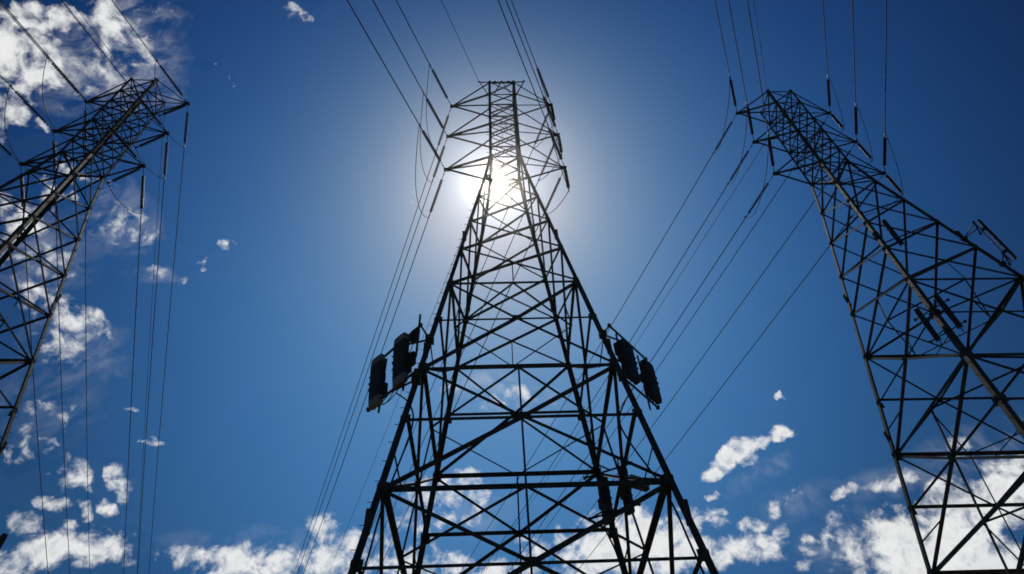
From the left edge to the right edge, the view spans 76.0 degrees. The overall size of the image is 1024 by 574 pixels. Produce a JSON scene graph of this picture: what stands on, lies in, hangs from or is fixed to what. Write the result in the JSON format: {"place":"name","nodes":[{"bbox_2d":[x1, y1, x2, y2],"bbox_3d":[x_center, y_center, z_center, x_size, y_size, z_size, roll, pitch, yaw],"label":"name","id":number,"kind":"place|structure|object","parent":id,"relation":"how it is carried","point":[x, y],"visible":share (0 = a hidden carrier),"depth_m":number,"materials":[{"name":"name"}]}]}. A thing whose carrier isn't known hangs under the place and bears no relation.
{"place":"outdoors","nodes":[
{"label":"outdoors","id":0,"kind":"place"},
{"bbox_2d":[0,0,1023,573],"label":"sky","id":1,"kind":"structure","parent":0,"point":[298,205],"materials":[{"name":"blue"}]},
{"bbox_3d":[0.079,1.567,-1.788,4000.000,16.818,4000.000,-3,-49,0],"label":"ground","id":2,"kind":"structure","parent":0,"visible":0},
{"bbox_2d":[0,77,189,463],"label":"lattice pylon","id":3,"kind":"object","parent":2,"relation":"on","point":[36,215],"visible":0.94,"depth_m":42.69,"materials":[{"name":"metal"}]},
{"bbox_2d":[0,533,7,548],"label":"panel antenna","id":4,"kind":"object","parent":3,"relation":"attached to","point":[3,537],"visible":1,"depth_m":30.56,"materials":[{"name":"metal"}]},
{"bbox_2d":[19,168,23,208],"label":"insulator string","id":5,"kind":"object","parent":3,"relation":"attached to","point":[22,191],"visible":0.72,"depth_m":46.19,"materials":[{"name":"brown ceramic"}]},
{"bbox_2d":[24,220,48,573],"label":"power line","id":6,"kind":"object","parent":5,"relation":"attached to","point":[35,406],"visible":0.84,"depth_m":58.39,"materials":[{"name":"metal"}]},
{"bbox_2d":[10,85,51,128],"bbox_3d":[-34.516,-12.823,47.173,0.236,0.258,4.000,-13,-42,8],"label":"insulator string","id":7,"kind":"object","parent":3,"relation":"attached to","point":[26,103],"visible":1,"depth_m":46.91,"materials":[{"name":"brown ceramic"}]},
{"bbox_2d":[52,135,56,176],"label":"insulator string","id":8,"kind":"object","parent":3,"relation":"attached to","point":[54,151],"visible":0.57,"depth_m":49.49,"materials":[{"name":"brown ceramic"}]},
{"bbox_2d":[4,85,51,177],"bbox_3d":[-35.337,-10.513,47.353,0.392,2.394,7.600,1,-49,-3],"label":"jumper cable","id":9,"kind":"object","parent":8,"relation":"hanging from","point":[6,134],"visible":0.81,"depth_m":45.73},
{"bbox_2d":[55,180,69,570],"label":"power line","id":10,"kind":"object","parent":8,"relation":"hanging from","point":[61,383],"visible":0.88,"depth_m":62.92,"materials":[{"name":"metal"}]},
{"bbox_2d":[47,57,82,97],"bbox_3d":[-34.570,-16.083,50.899,0.236,0.258,4.000,-13,-42,8],"label":"insulator string","id":11,"kind":"object","parent":3,"relation":"attached to","point":[63,76],"visible":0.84,"depth_m":50.65,"materials":[{"name":"brown ceramic"}]},
{"bbox_2d":[0,3,46,56],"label":"power line","id":12,"kind":"object","parent":11,"relation":"hanging from","point":[22,29],"visible":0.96,"depth_m":47.70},
{"bbox_2d":[84,103,86,144],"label":"insulator string","id":13,"kind":"object","parent":3,"relation":"attached to","point":[85,119],"visible":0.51,"depth_m":53.17,"materials":[{"name":"brown ceramic"}]},
{"bbox_2d":[42,57,73,142],"bbox_3d":[-35.392,-13.773,51.079,0.392,2.394,7.600,1,-49,-3],"label":"jumper cable","id":14,"kind":"object","parent":13,"relation":"hanging from","point":[43,100],"visible":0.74,"depth_m":49.39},
{"bbox_2d":[85,150,89,571],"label":"power line","id":15,"kind":"object","parent":13,"relation":"attached to","point":[86,363],"visible":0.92,"depth_m":68.48,"materials":[{"name":"metal"}]},
{"bbox_2d":[103,118,142,164],"bbox_3d":[-26.080,-9.664,44.047,0.236,0.258,4.000,-13,-42,8],"label":"insulator string","id":16,"kind":"object","parent":3,"relation":"attached to","point":[121,140],"visible":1,"depth_m":43.81,"materials":[{"name":"brown ceramic"}]},
{"bbox_2d":[0,1,102,118],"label":"power line","id":17,"kind":"object","parent":16,"relation":"hanging from","point":[50,58],"visible":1,"depth_m":39.24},
{"bbox_2d":[108,167,141,183],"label":"insulator string","id":18,"kind":"object","parent":3,"relation":"hanging from","point":[126,174],"visible":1,"depth_m":44.42,"materials":[{"name":"brown ceramic"}]},
{"bbox_2d":[140,168,144,213],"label":"insulator string","id":19,"kind":"object","parent":3,"relation":"attached to","point":[142,191],"visible":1,"depth_m":46.55,"materials":[{"name":"brown ceramic"}]},
{"bbox_2d":[101,119,139,213],"bbox_3d":[-26.798,-7.450,44.344,0.173,2.103,7.597,1,-49,-3],"label":"jumper cable","id":20,"kind":"object","parent":19,"relation":"hanging from","point":[103,168],"visible":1,"depth_m":42.85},
{"bbox_2d":[124,214,141,565],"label":"power line","id":21,"kind":"object","parent":19,"relation":"attached to","point":[132,378],"visible":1,"depth_m":56.16,"materials":[{"name":"metal"}]},
{"bbox_2d":[132,87,166,131],"bbox_3d":[-26.276,-12.767,47.585,0.236,0.258,4.000,-13,-42,8],"label":"insulator string","id":22,"kind":"object","parent":3,"relation":"attached to","point":[149,110],"visible":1,"depth_m":47.41,"materials":[{"name":"brown ceramic"}]},
{"bbox_2d":[61,0,131,87],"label":"power line","id":23,"kind":"object","parent":22,"relation":"hanging from","point":[96,44],"visible":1,"depth_m":43.55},
{"bbox_2d":[134,134,166,147],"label":"insulator string","id":24,"kind":"object","parent":3,"relation":"hanging from","point":[151,140],"visible":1,"depth_m":47.94,"materials":[{"name":"brown ceramic"}]},
{"bbox_2d":[137,105,164,569],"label":"earth wire","id":25,"kind":"object","parent":3,"relation":"attached to","point":[150,325],"visible":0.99,"depth_m":67.44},
{"bbox_2d":[163,135,167,179],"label":"insulator string","id":26,"kind":"object","parent":3,"relation":"attached to","point":[165,161],"visible":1,"depth_m":50.13,"materials":[{"name":"brown ceramic"}]},
{"bbox_2d":[137,180,164,573],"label":"power line","id":27,"kind":"object","parent":26,"relation":"attached to","point":[151,360],"visible":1,"depth_m":61.08,"materials":[{"name":"metal"}]},
{"bbox_2d":[156,59,187,102],"bbox_3d":[-26.570,-16.029,51.299,0.236,0.258,4.000,-13,-42,8],"label":"insulator string","id":28,"kind":"object","parent":3,"relation":"attached to","point":[172,82],"visible":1,"depth_m":51.08,"materials":[{"name":"brown ceramic"}]},
{"bbox_2d":[112,0,155,59],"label":"power line","id":29,"kind":"object","parent":28,"relation":"hanging from","point":[133,29],"visible":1,"depth_m":47.97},
{"bbox_2d":[158,104,187,115],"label":"insulator string","id":30,"kind":"object","parent":3,"relation":"hanging from","point":[174,109],"visible":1,"depth_m":51.67,"materials":[{"name":"brown ceramic"}]},
{"bbox_2d":[183,107,188,147],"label":"insulator string","id":31,"kind":"object","parent":3,"relation":"attached to","point":[186,127],"visible":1,"depth_m":53.82,"materials":[{"name":"brown ceramic"}]},
{"bbox_2d":[149,148,184,569],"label":"power line","id":32,"kind":"object","parent":31,"relation":"hanging from","point":[166,345],"visible":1,"depth_m":66.35,"materials":[{"name":"metal"}]},
{"bbox_2d":[348,80,718,573],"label":"lattice pylon","id":33,"kind":"object","parent":2,"relation":"on","point":[666,482],"visible":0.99,"depth_m":28.65,"materials":[{"name":"metal"}]},
{"bbox_2d":[362,392,413,573],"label":"feeder cable","id":34,"kind":"object","parent":33,"relation":"attached to","point":[374,533],"visible":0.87,"depth_m":21.19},
{"bbox_2d":[366,314,433,412],"bbox_3d":[-4.489,3.335,27.405,1.158,3.700,3.360,34,-58,-28],"label":"antenna mount","id":35,"kind":"object","parent":33,"relation":"attached to","point":[414,336],"visible":0.68,"depth_m":26.41,"materials":[{"name":"metal"}]},
{"bbox_2d":[368,354,387,410],"bbox_3d":[-5.519,3.995,27.193,0.777,2.550,0.523,-38,-52,27],"label":"panel antenna","id":36,"kind":"object","parent":35,"relation":"attached to","point":[378,387],"visible":0.98,"depth_m":26.93,"materials":[{"name":"metal"}]},
{"bbox_2d":[391,332,411,388],"bbox_3d":[-4.441,3.047,26.610,0.777,2.550,0.523,-38,-52,27],"label":"panel antenna","id":37,"kind":"object","parent":35,"relation":"attached to","point":[400,372],"visible":0.98,"depth_m":26.35,"materials":[{"name":"metal"}]},
{"bbox_2d":[329,109,512,571],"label":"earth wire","id":38,"kind":"object","parent":33,"relation":"attached to","point":[408,374],"visible":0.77,"depth_m":74.14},
{"bbox_2d":[419,123,444,168],"bbox_3d":[-5.288,-9.281,43.661,0.236,0.258,4.000,-17,-42,12],"label":"insulator string","id":39,"kind":"object","parent":33,"relation":"attached to","point":[431,145],"visible":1,"depth_m":43.43,"materials":[{"name":"brown ceramic"}]},
{"bbox_2d":[347,0,418,123],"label":"power line","id":40,"kind":"object","parent":39,"relation":"attached to","point":[382,60],"visible":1,"depth_m":38.68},
{"bbox_2d":[424,93,446,134],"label":"insulator string","id":41,"kind":"object","parent":33,"relation":"attached to","point":[435,113],"visible":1,"depth_m":47.01,"materials":[{"name":"brown ceramic"}]},
{"bbox_2d":[372,0,423,92],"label":"power line","id":42,"kind":"object","parent":41,"relation":"hanging from","point":[397,45],"visible":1,"depth_m":42.96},
{"bbox_2d":[428,172,444,217],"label":"insulator string","id":43,"kind":"object","parent":33,"relation":"attached to","point":[436,195],"visible":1,"depth_m":46.13,"materials":[{"name":"grey ceramic"}]},
{"bbox_2d":[303,218,428,573],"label":"power line","id":44,"kind":"object","parent":43,"relation":"attached to","point":[368,388],"visible":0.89,"depth_m":56.73,"materials":[{"name":"metal"}]},
{"bbox_2d":[415,127,427,217],"bbox_3d":[-6.136,-6.972,43.840,0.393,2.393,7.444,-1,-49,-2],"label":"jumper cable","id":45,"kind":"object","parent":43,"relation":"hanging from","point":[415,173],"visible":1,"depth_m":42.26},
{"bbox_2d":[432,138,446,181],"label":"insulator string","id":46,"kind":"object","parent":33,"relation":"attached to","point":[438,162],"visible":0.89,"depth_m":49.72,"materials":[{"name":"grey ceramic"}]},
{"bbox_2d":[297,183,431,573],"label":"power line","id":47,"kind":"object","parent":46,"relation":"hanging from","point":[369,364],"visible":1,"depth_m":60.53,"materials":[{"name":"metal"}]},
{"bbox_2d":[430,64,450,104],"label":"insulator string","id":48,"kind":"object","parent":33,"relation":"attached to","point":[439,83],"visible":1,"depth_m":50.67,"materials":[{"name":"brown ceramic"}]},
{"bbox_2d":[396,0,429,63],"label":"power line","id":49,"kind":"object","parent":48,"relation":"hanging from","point":[412,31],"visible":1,"depth_m":47.48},
{"bbox_2d":[436,108,450,149],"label":"insulator string","id":50,"kind":"object","parent":33,"relation":"attached to","point":[442,133],"visible":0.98,"depth_m":53.42,"materials":[{"name":"ceramic"}]},
{"bbox_2d":[293,156,434,573],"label":"power line","id":51,"kind":"object","parent":50,"relation":"attached to","point":[370,347],"visible":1,"depth_m":65.83,"materials":[{"name":"metal"}]},
{"bbox_2d":[533,112,548,147],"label":"insulator string","id":52,"kind":"object","parent":33,"relation":"attached to","point":[540,130],"visible":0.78,"depth_m":53.59,"materials":[{"name":"grey ceramic"}]},
{"bbox_2d":[371,149,532,527],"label":"power line","id":53,"kind":"object","parent":52,"relation":"attached to","point":[465,308],"visible":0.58,"depth_m":61.72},
{"bbox_2d":[535,64,550,102],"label":"insulator string","id":54,"kind":"object","parent":33,"relation":"attached to","point":[544,87],"visible":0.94,"depth_m":51.08,"materials":[{"name":"brown ceramic"}]},
{"bbox_2d":[538,146,553,180],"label":"insulator string","id":55,"kind":"object","parent":33,"relation":"attached to","point":[549,155],"visible":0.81,"depth_m":49.93,"materials":[{"name":"grey ceramic"}]},
{"bbox_2d":[367,182,537,564],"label":"power line","id":56,"kind":"object","parent":55,"relation":"hanging from","point":[462,352],"visible":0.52,"depth_m":59.24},
{"bbox_2d":[542,93,557,132],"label":"insulator string","id":57,"kind":"object","parent":33,"relation":"attached to","point":[550,115],"visible":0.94,"depth_m":47.32,"materials":[{"name":"brown ceramic"}]},
{"bbox_2d":[506,0,541,90],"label":"power line","id":58,"kind":"object","parent":57,"relation":"hanging from","point":[523,45],"visible":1,"depth_m":43.26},
{"bbox_2d":[543,170,563,215],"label":"insulator string","id":59,"kind":"object","parent":33,"relation":"attached to","point":[549,201],"visible":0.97,"depth_m":46.39,"materials":[{"name":"grey ceramic"}]},
{"bbox_2d":[377,216,542,572],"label":"power line","id":60,"kind":"object","parent":59,"relation":"attached to","point":[467,379],"visible":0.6,"depth_m":55.21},
{"bbox_2d":[547,123,564,166],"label":"insulator string","id":61,"kind":"object","parent":33,"relation":"attached to","point":[556,147],"visible":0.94,"depth_m":43.77,"materials":[{"name":"brown ceramic"}]},
{"bbox_2d":[498,0,546,122],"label":"power line","id":62,"kind":"object","parent":61,"relation":"attached to","point":[522,61],"visible":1,"depth_m":39.07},
{"bbox_2d":[564,169,569,187],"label":"insulator string","id":63,"kind":"object","parent":33,"relation":"hanging from","point":[566,176],"visible":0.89,"depth_m":44.22,"materials":[{"name":"brown ceramic"}]},
{"bbox_2d":[544,124,568,215],"bbox_3d":[2.998,-7.135,44.064,1.471,2.449,7.439,-1,-49,-2],"label":"jumper cable","id":64,"kind":"object","parent":63,"relation":"hanging from","point":[561,170],"visible":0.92,"depth_m":42.55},
{"bbox_2d":[583,460,640,518],"bbox_3d":[4.529,9.502,31.279,2.683,3.000,1.173,-24,-52,18],"label":"antenna mount","id":65,"kind":"object","parent":33,"relation":"attached to","point":[606,509],"visible":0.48,"depth_m":31.07,"materials":[{"name":"metal"}]},
{"bbox_2d":[598,476,612,525],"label":"panel antenna","id":66,"kind":"object","parent":65,"relation":"attached to","point":[600,501],"visible":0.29,"depth_m":31.65,"materials":[{"name":"metal"}]},
{"bbox_2d":[618,467,634,515],"bbox_3d":[5.408,9.709,31.433,0.472,2.600,0.523,-38,-57,27],"label":"panel antenna","id":67,"kind":"object","parent":65,"relation":"attached to","point":[629,492],"visible":0.33,"depth_m":31.10,"materials":[{"name":"metal"}]},
{"bbox_2d":[604,524,623,573],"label":"feeder cable","id":68,"kind":"object","parent":33,"relation":"attached to","point":[614,549],"visible":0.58,"depth_m":29.07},
{"bbox_2d":[599,323,659,409],"bbox_3d":[5.078,3.300,27.398,2.955,3.100,0.943,29,-56,-25],"label":"antenna mount","id":69,"kind":"object","parent":33,"relation":"attached to","point":[622,374],"visible":0.7,"depth_m":27.14,"materials":[{"name":"metal"}]},
{"bbox_2d":[617,338,639,384],"bbox_3d":[4.721,3.123,26.827,0.523,2.150,0.714,-38,-57,27],"label":"panel antenna","id":70,"kind":"object","parent":69,"relation":"attached to","point":[629,363],"visible":0.94,"depth_m":26.61,"materials":[{"name":"metal"}]},
{"bbox_2d":[639,359,661,404],"bbox_3d":[5.796,4.079,27.713,0.523,2.150,0.714,-38,-57,27],"label":"panel antenna","id":71,"kind":"object","parent":69,"relation":"attached to","point":[648,377],"visible":0.99,"depth_m":27.50,"materials":[{"name":"metal"}]},
{"bbox_2d":[627,474,649,491],"bbox_3d":[6.018,9.371,31.283,1.100,0.500,0.445,21,-53,-20],"label":"equipment box","id":72,"kind":"object","parent":33,"relation":"attached to","point":[644,488],"visible":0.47,"depth_m":31.14,"materials":[{"name":"paint"}]},
{"bbox_2d":[619,389,704,573],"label":"feeder cable","id":73,"kind":"object","parent":33,"relation":"attached to","point":[678,516],"visible":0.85,"depth_m":21.04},
{"bbox_2d":[735,89,1023,573],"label":"lattice pylon","id":74,"kind":"object","parent":2,"relation":"on","point":[967,355],"visible":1,"depth_m":35.77,"materials":[{"name":"metal"}]},
{"bbox_2d":[483,116,781,573],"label":"earth wire","id":75,"kind":"object","parent":74,"relation":"attached to","point":[660,305],"visible":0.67,"depth_m":67.98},
{"bbox_2d":[712,115,735,154],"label":"insulator string","id":76,"kind":"object","parent":74,"relation":"attached to","point":[723,135],"visible":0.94,"depth_m":56.40,"materials":[{"name":"brown ceramic"}]},
{"bbox_2d":[459,155,712,573],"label":"power line","id":77,"kind":"object","parent":76,"relation":"attached to","point":[607,332],"visible":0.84,"depth_m":66.88,"materials":[{"name":"metal"}]},
{"bbox_2d":[730,77,736,111],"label":"insulator string","id":78,"kind":"object","parent":74,"relation":"attached to","point":[733,95],"visible":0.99,"depth_m":53.88,"materials":[{"name":"brown ceramic"}]},
{"bbox_2d":[715,0,729,74],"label":"power line","id":79,"kind":"object","parent":78,"relation":"attached to","point":[722,37],"visible":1,"depth_m":50.03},
{"bbox_2d":[726,144,752,184],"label":"insulator string","id":80,"kind":"object","parent":74,"relation":"attached to","point":[736,169],"visible":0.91,"depth_m":52.81,"materials":[{"name":"brown ceramic"}]},
{"bbox_2d":[482,186,726,571],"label":"power line","id":81,"kind":"object","parent":80,"relation":"attached to","point":[629,342],"visible":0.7,"depth_m":61.08,"materials":[{"name":"metal"}]},
{"bbox_2d":[746,102,753,140],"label":"insulator string","id":82,"kind":"object","parent":74,"relation":"attached to","point":[750,120],"visible":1,"depth_m":50.02,"materials":[{"name":"brown ceramic"}]},
{"bbox_2d":[728,0,746,101],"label":"power line","id":83,"kind":"object","parent":82,"relation":"hanging from","point":[737,49],"visible":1,"depth_m":45.46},
{"bbox_2d":[744,176,772,217],"bbox_3d":[18.552,-6.782,49.169,0.236,0.258,4.000,15,-58,-15],"label":"insulator string","id":84,"kind":"object","parent":74,"relation":"attached to","point":[749,211],"visible":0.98,"depth_m":49.25,"materials":[{"name":"brown ceramic"}]},
{"bbox_2d":[508,218,744,571],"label":"power line","id":85,"kind":"object","parent":84,"relation":"attached to","point":[651,360],"visible":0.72,"depth_m":56.08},
{"bbox_2d":[745,134,768,218],"bbox_3d":[17.628,-7.192,46.888,0.393,2.393,7.368,-2,-49,-1],"label":"jumper cable","id":86,"kind":"object","parent":84,"relation":"hanging from","point":[765,177],"visible":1,"depth_m":45.27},
{"bbox_2d":[767,132,774,172],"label":"insulator string","id":87,"kind":"object","parent":74,"relation":"attached to","point":[771,155],"visible":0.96,"depth_m":46.61,"materials":[{"name":"brown ceramic"}]},
{"bbox_2d":[747,0,768,132],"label":"power line","id":88,"kind":"object","parent":87,"relation":"attached to","point":[757,64],"visible":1,"depth_m":41.17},
{"bbox_2d":[827,75,830,109],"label":"insulator string","id":89,"kind":"object","parent":74,"relation":"attached to","point":[828,94],"visible":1,"depth_m":54.12,"materials":[{"name":"brown ceramic"}]},
{"bbox_2d":[822,0,827,74],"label":"power line","id":90,"kind":"object","parent":89,"relation":"attached to","point":[825,36],"visible":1,"depth_m":50.25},
{"bbox_2d":[829,143,855,180],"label":"insulator string","id":91,"kind":"object","parent":74,"relation":"attached to","point":[842,160],"visible":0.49,"depth_m":52.78,"materials":[{"name":"brown ceramic"}]},
{"bbox_2d":[542,185,825,573],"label":"power line","id":92,"kind":"object","parent":91,"relation":"attached to","point":[713,341],"visible":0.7,"depth_m":62.53,"materials":[{"name":"metal"}]},
{"bbox_2d":[854,101,857,140],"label":"insulator string","id":93,"kind":"object","parent":74,"relation":"attached to","point":[856,120],"visible":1,"depth_m":50.41,"materials":[{"name":"brown ceramic"}]},
{"bbox_2d":[852,0,855,101],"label":"power line","id":94,"kind":"object","parent":93,"relation":"hanging from","point":[853,50],"visible":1,"depth_m":45.85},
{"bbox_2d":[857,142,871,160],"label":"insulator string","id":95,"kind":"object","parent":74,"relation":"hanging from","point":[861,147],"visible":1,"depth_m":50.82,"materials":[{"name":"brown ceramic"}]},
{"bbox_2d":[850,175,882,217],"bbox_3d":[26.796,-6.866,49.459,0.236,0.258,4.000,15,-58,-15],"label":"insulator string","id":96,"kind":"object","parent":74,"relation":"attached to","point":[866,197],"visible":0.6,"depth_m":49.42,"materials":[{"name":"brown ceramic"}]},
{"bbox_2d":[575,218,850,573],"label":"power line","id":97,"kind":"object","parent":96,"relation":"attached to","point":[731,374],"visible":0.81,"depth_m":58.75,"materials":[{"name":"metal"}]},
{"bbox_2d":[883,133,886,171],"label":"insulator string","id":98,"kind":"object","parent":74,"relation":"attached to","point":[884,150],"visible":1,"depth_m":46.76,"materials":[{"name":"brown ceramic"}]},
{"bbox_2d":[884,0,886,132],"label":"power line","id":99,"kind":"object","parent":98,"relation":"hanging from","point":[885,63],"visible":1,"depth_m":40.98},
{"bbox_2d":[881,219,904,245],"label":"panel antenna","id":100,"kind":"object","parent":74,"relation":"attached to","point":[893,233],"visible":1,"depth_m":36.76,"materials":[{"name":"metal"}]},
{"bbox_2d":[885,174,902,195],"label":"insulator string","id":101,"kind":"object","parent":74,"relation":"hanging from","point":[893,183],"visible":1,"depth_m":47.21,"materials":[{"name":"brown ceramic"}]},
{"bbox_2d":[853,133,902,217],"bbox_3d":[26.774,-7.301,47.161,1.632,2.449,7.363,-3,-49,0],"label":"jumper cable","id":102,"kind":"object","parent":101,"relation":"hanging from","point":[899,175],"visible":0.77,"depth_m":45.61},
{"bbox_2d":[913,298,966,344],"bbox_3d":[20.469,1.514,31.565,0.559,2.400,1.825,27,-55,-24],"label":"antenna mount","id":103,"kind":"object","parent":74,"relation":"attached to","point":[944,327],"visible":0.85,"depth_m":31.19,"materials":[{"name":"metal"}]},
{"bbox_2d":[914,308,941,342],"bbox_3d":[20.180,1.868,31.796,0.273,2.200,0.287,-37,-57,26],"label":"panel antenna","id":104,"kind":"object","parent":103,"relation":"attached to","point":[927,324],"visible":1,"depth_m":31.68,"materials":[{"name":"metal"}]},
{"bbox_2d":[934,295,963,329],"bbox_3d":[20.843,1.222,31.259,0.273,2.200,0.288,-37,-57,26],"label":"panel antenna","id":105,"kind":"object","parent":103,"relation":"attached to","point":[948,312],"visible":1,"depth_m":31.14,"materials":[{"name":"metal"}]},
{"bbox_2d":[960,221,1011,266],"bbox_3d":[26.741,-2.301,36.747,0.954,3.600,1.354,-1,-49,-2],"label":"antenna mount","id":106,"kind":"object","parent":74,"relation":"attached to","point":[1002,252],"visible":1,"depth_m":36.58,"materials":[{"name":"metal"}]},
{"bbox_2d":[977,219,1016,259],"bbox_3d":[26.873,-2.625,36.402,0.288,3.500,0.315,-37,-57,26],"label":"panel antenna","id":107,"kind":"object","parent":106,"relation":"attached to","point":[999,241],"visible":0.93,"depth_m":36.17,"materials":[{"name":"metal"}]},
{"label":"insulator string","id":108,"kind":"object","parent":74,"relation":"attached to","visible":0},
{"bbox_2d":[518,155,801,566],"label":"power line","id":109,"kind":"object","parent":108,"relation":"hanging from","point":[687,324],"visible":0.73,"depth_m":67.02,"materials":[{"name":"metal"}]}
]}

